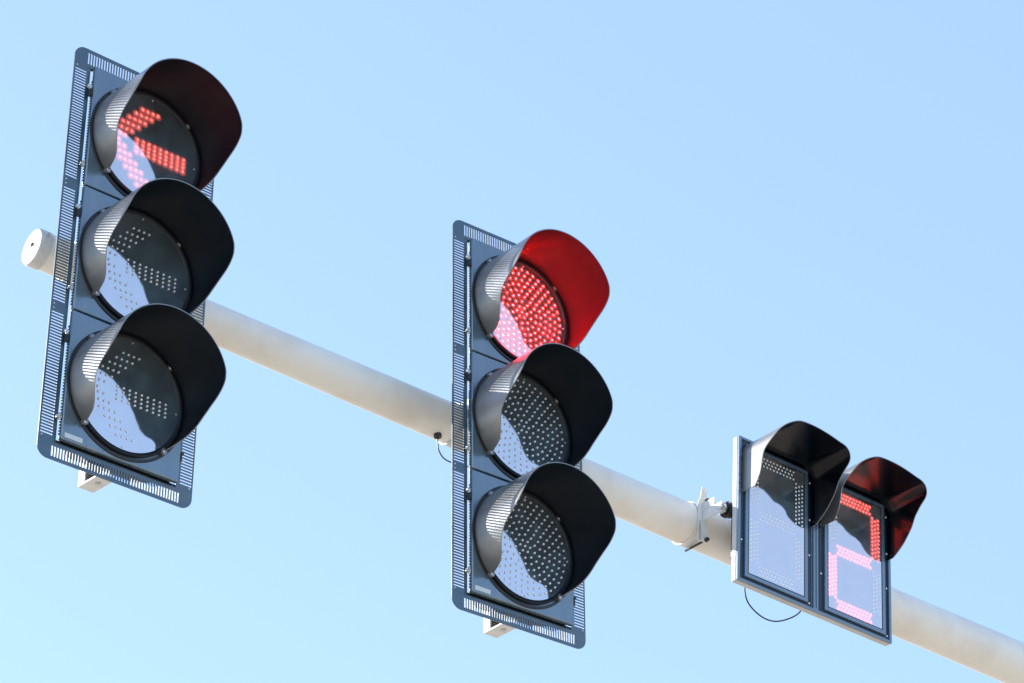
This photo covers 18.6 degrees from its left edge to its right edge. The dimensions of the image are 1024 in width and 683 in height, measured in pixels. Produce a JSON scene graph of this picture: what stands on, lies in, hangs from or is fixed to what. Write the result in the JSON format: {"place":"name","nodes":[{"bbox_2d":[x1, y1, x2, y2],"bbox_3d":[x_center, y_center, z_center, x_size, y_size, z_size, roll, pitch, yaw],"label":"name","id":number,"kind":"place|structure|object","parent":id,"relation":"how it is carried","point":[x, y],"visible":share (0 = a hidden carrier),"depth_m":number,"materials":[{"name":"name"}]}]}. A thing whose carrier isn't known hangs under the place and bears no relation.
{"place":"outdoors","nodes":[
{"label":"outdoors","id":0,"kind":"place"},
{"bbox_2d":[0,0,1023,682],"label":"sky","id":1,"kind":"structure","parent":0,"point":[809,211],"materials":[{"name":"blue"}]},
{"label":"ground","id":2,"kind":"structure","parent":0,"visible":0},
{"bbox_2d":[22,229,1023,682],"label":"mast arm","id":3,"kind":"object","parent":2,"relation":"on","point":[958,639],"visible":0.64,"depth_m":8.31},
{"bbox_2d":[37,47,242,507],"bbox_3d":[-0.947,-0.150,7.590,0.437,1.136,0.503,24,-37,-35],"label":"traffic light","id":4,"kind":"object","parent":3,"relation":"attached to","point":[144,376],"visible":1,"depth_m":7.49,"materials":[{"name":"black"}]},
{"bbox_2d":[70,186,119,324],"bbox_3d":[-0.908,-0.169,7.549,0.335,0.342,0.014,24,-37,-35],"label":"door","id":5,"kind":"structure","parent":4,"relation":"in","point":[92,201],"depth_m":7.43,"materials":[{"name":"plastic"}]},
{"bbox_2d":[82,67,127,199],"bbox_3d":[-0.907,-0.473,7.719,0.335,0.342,0.014,24,-37,-35],"label":"door","id":6,"kind":"structure","parent":4,"relation":"in","point":[103,81],"depth_m":7.60,"materials":[{"name":"plastic"}]},
{"bbox_2d":[58,310,180,483],"bbox_3d":[-0.914,0.130,7.384,0.335,0.342,0.014,24,-37,-35],"label":"door","id":7,"kind":"structure","parent":4,"relation":"in","point":[81,325],"depth_m":7.34,"materials":[{"name":"plastic"}]},
{"bbox_2d":[434,432,468,466],"bbox_3d":[-0.124,0.285,8.271,0.172,0.116,0.023,-4,-30,8],"label":"cable","id":8,"kind":"object","parent":3,"relation":"hanging from","point":[437,435],"visible":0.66,"depth_m":8.29,"materials":[{"name":"black plastic"}]},
{"bbox_2d":[438,220,615,648],"bbox_3d":[-0.016,0.249,8.195,0.437,1.136,0.509,22,-36,-34],"label":"traffic light","id":9,"kind":"object","parent":3,"relation":"attached to","point":[536,406],"visible":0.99,"depth_m":8.09,"materials":[{"name":"black"}]},
{"bbox_2d":[469,238,513,364],"bbox_3d":[0.019,-0.074,8.322,0.335,0.342,0.014,22,-36,-34],"label":"door","id":10,"kind":"structure","parent":9,"relation":"in","point":[479,251],"depth_m":8.21,"materials":[{"name":"plastic"}]},
{"bbox_2d":[469,351,516,482],"bbox_3d":[0.022,0.226,8.152,0.335,0.342,0.014,22,-36,-34],"label":"door","id":11,"kind":"structure","parent":9,"relation":"in","point":[480,365],"depth_m":8.04,"materials":[{"name":"plastic"}]},
{"bbox_2d":[469,469,573,625],"bbox_3d":[0.025,0.528,7.984,0.335,0.342,0.014,22,-36,-34],"label":"door","id":12,"kind":"structure","parent":9,"relation":"in","point":[480,483],"depth_m":7.94,"materials":[{"name":"plastic"}]},
{"bbox_2d":[672,420,926,645],"bbox_3d":[0.817,0.586,8.789,0.604,0.500,0.460,24,-37,-30],"label":"countdown signal","id":13,"kind":"object","parent":3,"relation":"attached to","point":[819,530],"visible":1,"depth_m":8.78,"materials":[{"name":"black"}]}
]}

